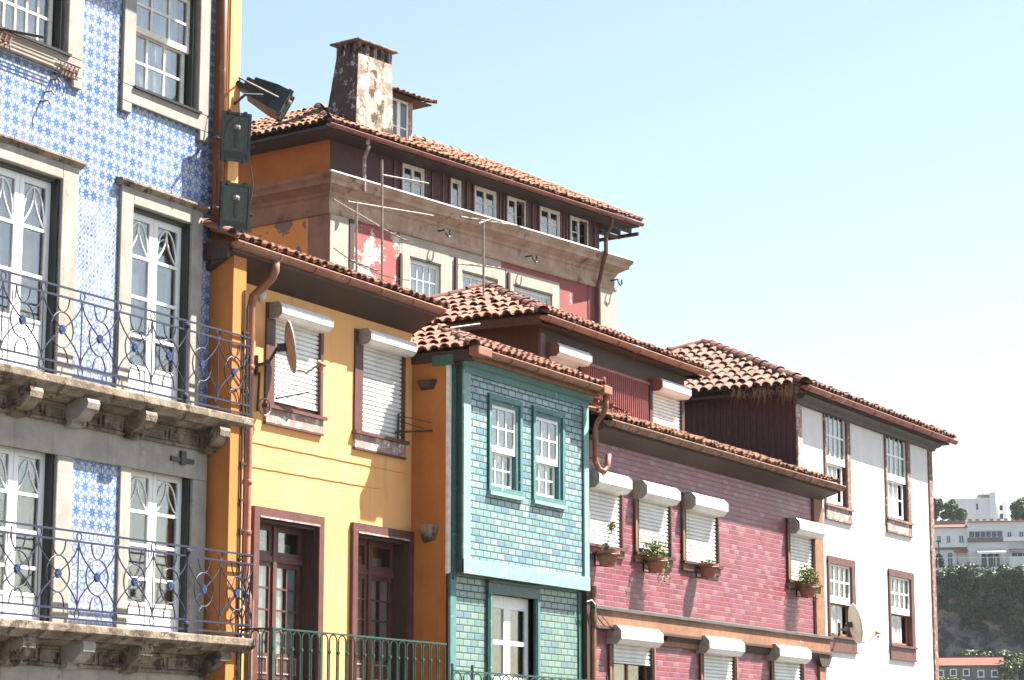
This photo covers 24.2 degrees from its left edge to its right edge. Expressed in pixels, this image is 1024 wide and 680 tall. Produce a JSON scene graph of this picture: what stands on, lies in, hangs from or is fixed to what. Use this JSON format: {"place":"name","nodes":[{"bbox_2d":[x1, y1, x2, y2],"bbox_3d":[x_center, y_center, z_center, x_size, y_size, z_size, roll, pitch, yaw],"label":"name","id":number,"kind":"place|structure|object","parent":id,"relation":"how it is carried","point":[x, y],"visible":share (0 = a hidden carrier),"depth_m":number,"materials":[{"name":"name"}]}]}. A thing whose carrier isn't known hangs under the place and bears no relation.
{"place":"outdoors","nodes":[
{"label":"outdoors","id":0,"kind":"place"},
{"bbox_2d":[240,0,1023,520],"label":"sky","id":1,"kind":"structure","parent":0,"point":[829,192],"materials":[{"name":"blue"}]},
{"bbox_2d":[666,338,958,679],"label":"white house","id":2,"kind":"structure","parent":0,"point":[879,546],"depth_m":53.56,"materials":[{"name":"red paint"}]},
{"bbox_2d":[730,380,803,404],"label":"dry grass","id":3,"kind":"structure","parent":2,"relation":"on","point":[789,390],"depth_m":50.57,"materials":[{"name":"plant"}]},
{"bbox_2d":[803,406,853,524],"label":"window","id":4,"kind":"structure","parent":2,"relation":"in","point":[836,432],"depth_m":52.94,"materials":[{"name":"red paint"}]},
{"bbox_2d":[826,555,858,653],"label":"window","id":5,"kind":"structure","parent":2,"relation":"in","point":[841,573],"depth_m":52.34,"materials":[{"name":"red paint"}]},
{"bbox_2d":[838,604,880,643],"bbox_3d":[7.295,6.108,51.251,0.989,0.862,0.983,-6,-12,28],"label":"satellite dish","id":6,"kind":"object","parent":2,"relation":"attached to","point":[854,624],"visible":1,"depth_m":50.97,"materials":[{"name":"paint"}]},
{"bbox_2d":[851,423,913,537],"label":"window","id":7,"kind":"structure","parent":2,"relation":"in","point":[897,468],"depth_m":56.30,"materials":[{"name":"red paint"}]},
{"bbox_2d":[887,568,917,661],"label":"window","id":8,"kind":"structure","parent":2,"relation":"in","point":[901,591],"depth_m":55.78,"materials":[{"name":"white paint"}]},
{"bbox_2d":[936,565,1023,662],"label":"hill","id":9,"kind":"structure","parent":0,"point":[955,636],"depth_m":287.04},
{"bbox_2d":[933,498,944,520],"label":"tree","id":10,"kind":"object","parent":9,"relation":"on","point":[938,505],"visible":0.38,"depth_m":325.67,"materials":[{"name":"green plant"}]},
{"bbox_2d":[935,553,943,567],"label":"tree","id":11,"kind":"object","parent":9,"relation":"on","point":[940,561],"visible":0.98,"depth_m":292.41,"materials":[{"name":"green plant"}]},
{"bbox_2d":[939,499,959,520],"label":"tree","id":12,"kind":"object","parent":9,"relation":"on","point":[949,506],"visible":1,"depth_m":322.91,"materials":[{"name":"green plant"}]},
{"bbox_2d":[934,524,967,565],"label":"terrace house","id":13,"kind":"structure","parent":9,"relation":"on","point":[953,540],"depth_m":295.23,"materials":[{"name":"white paint"}]},
{"bbox_2d":[948,553,951,564],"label":"window","id":14,"kind":"structure","parent":13,"relation":"in","point":[949,554],"depth_m":295.14,"materials":[{"name":"grey glass"}]},
{"bbox_2d":[959,536,963,542],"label":"window","id":15,"kind":"structure","parent":13,"relation":"in","point":[960,537],"depth_m":295.29,"materials":[{"name":"grey glass"}]},
{"bbox_2d":[952,508,967,520],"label":"tree","id":16,"kind":"object","parent":9,"relation":"on","point":[959,514],"visible":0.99,"depth_m":320.87,"materials":[{"name":"green plant"}]},
{"bbox_2d":[936,557,1009,570],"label":"terrace balustrade","id":17,"kind":"object","parent":9,"relation":"on","point":[991,568],"visible":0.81,"depth_m":291.36,"materials":[{"name":"white metal"}]},
{"bbox_2d":[934,518,1021,524],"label":"retaining wall","id":18,"kind":"structure","parent":9,"relation":"on","point":[950,522],"depth_m":306.94,"materials":[{"name":"paint"}]},
{"bbox_2d":[936,562,1023,679],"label":"ivy","id":19,"kind":"object","parent":9,"relation":"on","point":[960,580],"visible":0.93,"depth_m":287.80,"materials":[{"name":"green plant"}]},
{"bbox_2d":[954,491,1005,523],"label":"apartment block","id":20,"kind":"structure","parent":9,"relation":"on","point":[982,506],"depth_m":369.28,"materials":[{"name":"white paint"}]},
{"bbox_2d":[967,520,1023,566],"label":"terrace house","id":21,"kind":"structure","parent":9,"relation":"on","point":[1000,540],"depth_m":293.96,"materials":[{"name":"paint"}]},
{"bbox_2d":[969,531,1002,536],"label":"window","id":22,"kind":"structure","parent":21,"relation":"in","point":[971,533],"depth_m":294.71,"materials":[{"name":"grey glass"}]},
{"bbox_2d":[981,554,999,564],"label":"window","id":23,"kind":"structure","parent":21,"relation":"in","point":[991,561],"depth_m":294.06,"materials":[{"name":"grey glass"}]},
{"bbox_2d":[1012,552,1023,555],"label":"window","id":24,"kind":"structure","parent":21,"relation":"in","point":[1013,553],"depth_m":293.53,"materials":[{"name":"grey glass"}]},
{"bbox_2d":[1002,670,1018,679],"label":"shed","id":25,"kind":"structure","parent":9,"relation":"on","point":[1011,676],"depth_m":275.55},
{"bbox_2d":[1009,497,1023,519],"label":"tree","id":26,"kind":"object","parent":9,"relation":"on","point":[1016,507],"visible":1,"depth_m":326.46,"materials":[{"name":"green plant"}]},
{"label":"ground","id":27,"kind":"structure","parent":0,"visible":0},
{"bbox_2d":[0,0,262,679],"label":"tiled house","id":28,"kind":"structure","parent":27,"relation":"on","point":[123,421],"depth_m":30.70,"materials":[{"name":"blue and white glazed tile"},{"name":"pale granite"},{"name":"blue wrought iron"}]},
{"bbox_2d":[0,27,43,50],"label":"scissor clothes rack","id":29,"kind":"object","parent":28,"relation":"attached to","point":[18,32],"visible":1,"depth_m":29.12,"materials":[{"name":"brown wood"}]},
{"bbox_2d":[0,30,58,72],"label":"clothes line","id":30,"kind":"object","parent":29,"relation":"attached to","point":[30,53],"visible":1,"depth_m":29.59,"materials":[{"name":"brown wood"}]},
{"bbox_2d":[0,445,53,621],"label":"french door","id":31,"kind":"structure","parent":28,"relation":"in","point":[17,484],"depth_m":29.19,"materials":[{"name":"white wood"}]},
{"bbox_2d":[0,161,59,373],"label":"french door","id":32,"kind":"structure","parent":28,"relation":"in","point":[29,200],"depth_m":29.57,"materials":[{"name":"white paint"}]},
{"bbox_2d":[0,0,71,56],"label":"window","id":33,"kind":"structure","parent":28,"relation":"in","point":[40,17],"depth_m":30.20,"materials":[{"name":"grey paint"}]},
{"bbox_2d":[40,78,61,104],"bbox_3d":[-5.774,-3.109,29.901,0.150,0.399,0.235,-6,-12,28],"label":"wall hook","id":34,"kind":"object","parent":28,"relation":"attached to","point":[51,90],"depth_m":29.85,"materials":[{"name":"white metal"}]},
{"bbox_2d":[54,58,80,80],"bbox_3d":[-5.607,-3.417,30.240,0.105,0.205,0.439,-8,-13,37],"label":"scissor clothes rack","id":35,"kind":"object","parent":28,"relation":"attached to","point":[70,70],"visible":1,"depth_m":30.23,"materials":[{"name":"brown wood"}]},
{"bbox_2d":[127,469,189,632],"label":"french door","id":36,"kind":"structure","parent":28,"relation":"in","point":[166,518],"depth_m":31.57,"materials":[{"name":"white wood"}]},
{"bbox_2d":[128,207,189,402],"bbox_3d":[-4.774,-0.355,31.642,0.210,2.660,1.293,-6,-12,28],"label":"french door","id":37,"kind":"structure","parent":28,"relation":"in","point":[160,248],"depth_m":31.86,"materials":[{"name":"white paint"}]},
{"bbox_2d":[133,0,201,114],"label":"window","id":38,"kind":"structure","parent":28,"relation":"in","point":[165,29],"depth_m":32.61,"materials":[{"name":"grey paint"}]},
{"bbox_2d":[212,180,251,233],"bbox_3d":[-3.829,-1.806,32.652,0.506,0.700,0.300,6,-8,-31],"label":"floodlight","id":39,"kind":"object","parent":28,"relation":"attached to","point":[234,205],"visible":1,"depth_m":32.58,"materials":[{"name":"green metal"}]},
{"bbox_2d":[214,109,251,163],"bbox_3d":[-3.831,-2.777,32.819,0.486,0.720,0.300,5,-8,-28],"label":"floodlight","id":40,"kind":"object","parent":28,"relation":"attached to","point":[235,142],"visible":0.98,"depth_m":32.74,"materials":[{"name":"green metal"}]},
{"bbox_2d":[236,77,294,123],"bbox_3d":[-3.504,-3.436,33.349,0.875,0.420,0.526,27,-13,4],"label":"floodlight","id":41,"kind":"object","parent":28,"relation":"attached to","point":[275,101],"visible":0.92,"depth_m":33.17,"materials":[{"name":"black metal"}]},
{"bbox_2d":[203,217,450,679],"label":"yellow house","id":42,"kind":"structure","parent":27,"relation":"on","point":[325,481],"depth_m":34.73,"materials":[{"name":"paint"}]},
{"bbox_2d":[259,292,266,302],"bbox_3d":[-3.513,-0.622,33.708,0.075,0.180,0.160,-6,-12,28],"label":"junction box","id":43,"kind":"object","parent":42,"relation":"attached to","point":[262,297],"visible":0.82,"depth_m":33.68,"materials":[{"name":"white paint"}]},
{"bbox_2d":[256,372,308,416],"bbox_3d":[-3.362,0.693,33.607,0.163,0.850,1.420,-7,-12,33],"label":"clothes line bracket","id":44,"kind":"object","parent":42,"relation":"attached to","point":[267,400],"visible":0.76,"depth_m":33.41,"materials":[{"name":"metal"}]},
{"bbox_2d":[250,505,324,679],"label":"balcony door","id":45,"kind":"structure","parent":42,"relation":"in","point":[286,594],"depth_m":34.11,"materials":[{"name":"red paint"}]},
{"bbox_2d":[254,321,325,374],"bbox_3d":[-3.115,0.129,33.601,0.765,0.779,0.715,-6,-12,28],"label":"satellite dish","id":46,"kind":"object","parent":42,"relation":"attached to","point":[288,346],"visible":1,"depth_m":33.43,"materials":[{"name":"beige metal"}]},
{"bbox_2d":[262,301,333,435],"bbox_3d":[-3.101,0.426,34.291,0.408,1.748,1.553,-6,-12,28],"label":"window","id":47,"kind":"structure","parent":42,"relation":"in","point":[309,328],"depth_m":34.28,"materials":[{"name":"red paint"}]},
{"bbox_2d":[333,198,379,271],"bbox_3d":[-2.675,-1.682,41.059,0.291,1.464,1.470,-6,-12,28],"label":"antenna","id":48,"kind":"object","parent":42,"relation":"on","point":[357,214],"visible":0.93,"depth_m":41.08,"materials":[{"name":"metal"}]},
{"bbox_2d":[334,248,409,280],"bbox_3d":[-2.343,-1.232,40.114,0.011,0.187,2.406,-6,-12,28],"label":"wire","id":49,"kind":"object","parent":42,"relation":"attached to","point":[368,269],"visible":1,"depth_m":39.95,"materials":[{"name":"black metal"}]},
{"bbox_2d":[349,522,413,679],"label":"balcony door","id":50,"kind":"structure","parent":42,"relation":"in","point":[395,593],"depth_m":36.28,"materials":[{"name":"red paint"}]},
{"bbox_2d":[352,328,416,459],"bbox_3d":[-1.983,0.829,36.293,0.408,1.828,1.527,-6,-12,28],"label":"window","id":51,"kind":"structure","parent":42,"relation":"in","point":[379,393],"depth_m":36.30,"materials":[{"name":"red paint"}]},
{"bbox_2d":[347,160,433,279],"bbox_3d":[-2.123,-1.992,42.141,0.292,2.294,2.877,-6,-12,28],"label":"antenna","id":52,"kind":"object","parent":42,"relation":"on","point":[382,207],"visible":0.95,"depth_m":41.97,"materials":[{"name":"metal"}]},
{"bbox_2d":[395,413,432,438],"bbox_3d":[-1.243,1.427,36.894,1.253,0.521,0.081,5,-11,-26],"label":"clothes line bracket","id":53,"kind":"object","parent":42,"relation":"attached to","point":[398,423],"visible":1,"depth_m":36.70,"materials":[{"name":"black metal"}]},
{"bbox_2d":[238,37,644,329],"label":"red mansion","id":54,"kind":"structure","parent":27,"relation":"on","point":[309,164],"depth_m":64.50,"materials":[{"name":"paint"}]},
{"bbox_2d":[403,163,423,196],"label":"attic window","id":55,"kind":"structure","parent":54,"relation":"in","point":[414,173],"depth_m":64.98,"materials":[{"name":"white paint"}]},
{"bbox_2d":[410,259,438,296],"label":"window","id":56,"kind":"structure","parent":54,"relation":"in","point":[424,277],"depth_m":64.87,"materials":[{"name":"white paint"}]},
{"bbox_2d":[451,178,460,207],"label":"attic window","id":57,"kind":"structure","parent":54,"relation":"in","point":[455,184],"depth_m":66.26,"materials":[{"name":"white paint"}]},
{"bbox_2d":[462,273,495,287],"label":"window","id":58,"kind":"structure","parent":54,"relation":"in","point":[467,279],"depth_m":66.49,"materials":[{"name":"white paint"}]},
{"bbox_2d":[475,186,495,217],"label":"attic window","id":59,"kind":"structure","parent":54,"relation":"in","point":[483,211],"depth_m":67.29,"materials":[{"name":"white paint"}]},
{"bbox_2d":[476,190,525,226],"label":"attic window","id":60,"kind":"structure","parent":54,"relation":"in","point":[516,208],"depth_m":68.31,"materials":[{"name":"white paint"}]},
{"bbox_2d":[514,287,550,305],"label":"window","id":61,"kind":"structure","parent":54,"relation":"in","point":[543,298],"depth_m":68.85,"materials":[{"name":"white paint"}]},
{"bbox_2d":[540,206,559,237],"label":"attic window","id":62,"kind":"structure","parent":54,"relation":"in","point":[549,211],"depth_m":69.64,"materials":[{"name":"white paint"}]},
{"bbox_2d":[542,211,588,245],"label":"attic window","id":63,"kind":"structure","parent":54,"relation":"in","point":[579,227],"depth_m":70.96,"materials":[{"name":"white paint"}]},
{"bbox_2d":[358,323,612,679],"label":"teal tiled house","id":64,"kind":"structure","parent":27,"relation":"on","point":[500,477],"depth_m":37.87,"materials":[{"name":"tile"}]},
{"bbox_2d":[417,379,436,389],"bbox_3d":[-1.337,0.687,37.001,0.328,0.160,0.134,-6,-12,28],"label":"corbel stone","id":65,"kind":"object","parent":64,"relation":"attached to","point":[429,384],"visible":1,"depth_m":36.96,"materials":[{"name":"brown stone"}]},
{"bbox_2d":[418,524,438,542],"bbox_3d":[-1.307,2.964,36.537,0.312,0.266,0.193,-6,-12,28],"label":"corbel stone","id":66,"kind":"object","parent":64,"relation":"attached to","point":[428,532],"visible":1,"depth_m":36.50,"materials":[{"name":"grey stone"}]},
{"bbox_2d":[450,323,479,329],"bbox_3d":[-0.835,-0.234,40.615,0.198,0.303,1.172,-6,-12,28],"label":"antenna","id":67,"kind":"object","parent":64,"relation":"on","point":[466,325],"visible":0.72,"depth_m":40.66,"materials":[{"name":"metal"}]},
{"bbox_2d":[487,392,524,500],"bbox_3d":[-0.168,1.714,37.982,0.255,1.612,1.135,-6,-12,28],"label":"window","id":68,"kind":"structure","parent":64,"relation":"in","point":[497,405],"depth_m":38.10,"materials":[{"name":"teal paint"}]},
{"bbox_2d":[485,580,541,679],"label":"balcony door","id":69,"kind":"structure","parent":64,"relation":"in","point":[507,631],"depth_m":38.48,"materials":[{"name":"green paint"}]},
{"bbox_2d":[504,405,567,509],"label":"window","id":70,"kind":"structure","parent":64,"relation":"in","point":[548,426],"depth_m":39.38,"materials":[{"name":"teal paint"}]},
{"bbox_2d":[592,602,614,629],"bbox_3d":[1.579,4.701,40.499,0.012,0.500,1.007,-6,-12,28],"label":"wire","id":71,"kind":"object","parent":64,"relation":"attached to","point":[603,618],"visible":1,"depth_m":40.46,"materials":[{"name":"black metal"}]},
{"bbox_2d":[415,281,711,606],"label":"brown timber house","id":72,"kind":"structure","parent":27,"relation":"on","point":[646,382],"depth_m":43.81,"materials":[{"name":"brown wood"}]},
{"bbox_2d":[458,216,519,320],"bbox_3d":[-0.391,-1.296,43.961,0.362,2.121,2.230,-6,-12,28],"label":"antenna","id":73,"kind":"object","parent":72,"relation":"on","point":[483,265],"visible":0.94,"depth_m":43.75,"materials":[{"name":"metal"}]},
{"bbox_2d":[546,342,591,371],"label":"window","id":74,"kind":"structure","parent":72,"relation":"in","point":[567,356],"depth_m":42.55,"materials":[{"name":"white plastic"}]},
{"bbox_2d":[648,377,691,430],"bbox_3d":[3.019,1.364,46.331,0.408,1.094,1.519,-6,-12,28],"label":"window","id":75,"kind":"structure","parent":72,"relation":"in","point":[666,397],"depth_m":46.32,"materials":[{"name":"white plastic"}]},
{"bbox_2d":[582,397,845,679],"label":"crimson tiled house","id":76,"kind":"structure","parent":27,"relation":"on","point":[750,522],"depth_m":44.42,"materials":[{"name":"tile"}]},
{"bbox_2d":[594,521,620,566],"bbox_3d":[1.628,3.472,40.600,0.441,0.789,0.441,1,-10,-5],"label":"flower pot","id":77,"kind":"object","parent":76,"relation":"attached to","point":[606,557],"visible":1,"depth_m":40.44,"materials":[{"name":"ceramic"}]},
{"bbox_2d":[589,468,631,559],"bbox_3d":[1.640,3.009,41.113,0.438,1.439,1.482,-6,-12,28],"label":"window","id":78,"kind":"structure","parent":76,"relation":"in","point":[607,490],"depth_m":41.16,"materials":[{"name":"red paint"}]},
{"bbox_2d":[582,607,663,679],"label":"window","id":79,"kind":"structure","parent":76,"relation":"in","point":[632,647],"depth_m":41.59,"materials":[{"name":"white plastic"}]},
{"bbox_2d":[640,538,671,589],"bbox_3d":[2.543,3.959,42.238,0.478,0.910,0.749,-6,-12,28],"label":"flower pot","id":80,"kind":"object","parent":76,"relation":"attached to","point":[655,564],"visible":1,"depth_m":42.17,"materials":[{"name":"ceramic"}]},
{"bbox_2d":[633,480,680,567],"bbox_3d":[2.568,3.311,42.781,0.438,1.439,1.629,-6,-12,28],"label":"window","id":81,"kind":"structure","parent":76,"relation":"in","point":[655,502],"depth_m":42.75,"materials":[{"name":"white wood"}]},
{"bbox_2d":[680,492,727,576],"bbox_3d":[3.560,3.634,44.564,0.438,1.439,1.762,-6,-12,28],"label":"window","id":82,"kind":"structure","parent":76,"relation":"in","point":[702,512],"depth_m":44.54,"materials":[{"name":"white wood"}]},
{"bbox_2d":[696,559,719,578],"bbox_3d":[3.633,4.242,44.186,0.421,0.364,0.420,1,-10,-6],"label":"flower pot","id":83,"kind":"object","parent":76,"relation":"attached to","point":[708,570],"visible":1,"depth_m":44.06,"materials":[{"name":"ceramic"}]},
{"bbox_2d":[696,635,744,679],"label":"window","id":84,"kind":"structure","parent":76,"relation":"in","point":[719,654],"depth_m":44.69,"materials":[{"name":"white plastic"}]},
{"bbox_2d":[767,644,811,679],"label":"window","id":85,"kind":"structure","parent":76,"relation":"in","point":[788,661],"depth_m":47.60,"materials":[{"name":"white plastic"}]},
{"bbox_2d":[786,517,825,589],"bbox_3d":[6.010,4.432,48.968,0.438,1.439,1.796,-6,-12,28],"label":"window","id":86,"kind":"structure","parent":76,"relation":"in","point":[802,532],"depth_m":48.77,"materials":[{"name":"white plastic"}]},
{"bbox_2d":[796,563,821,601],"bbox_3d":[6.023,4.936,48.505,0.494,0.859,0.808,-6,-12,28],"label":"flower pot","id":87,"kind":"object","parent":76,"relation":"attached to","point":[809,590],"visible":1,"depth_m":48.34,"materials":[{"name":"ceramic"}]},
{"bbox_2d":[938,656,1003,679],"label":"stone warehouse","id":88,"kind":"structure","parent":27,"relation":"on","point":[974,667],"depth_m":276.86,"materials":[{"name":"grey stone"}]},
{"bbox_2d":[939,670,943,676],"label":"window","id":89,"kind":"structure","parent":88,"relation":"in","point":[941,672],"depth_m":277.33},
{"bbox_2d":[950,669,956,675],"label":"window","id":90,"kind":"structure","parent":88,"relation":"in","point":[953,672],"depth_m":277.06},
{"bbox_2d":[963,669,969,675],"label":"window","id":91,"kind":"structure","parent":88,"relation":"in","point":[966,672],"depth_m":276.65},
{"bbox_2d":[977,670,984,677],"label":"window","id":92,"kind":"structure","parent":88,"relation":"in","point":[980,673],"depth_m":276.32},
{"bbox_2d":[991,670,997,676],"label":"window","id":93,"kind":"structure","parent":88,"relation":"in","point":[993,672],"depth_m":276.08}
]}

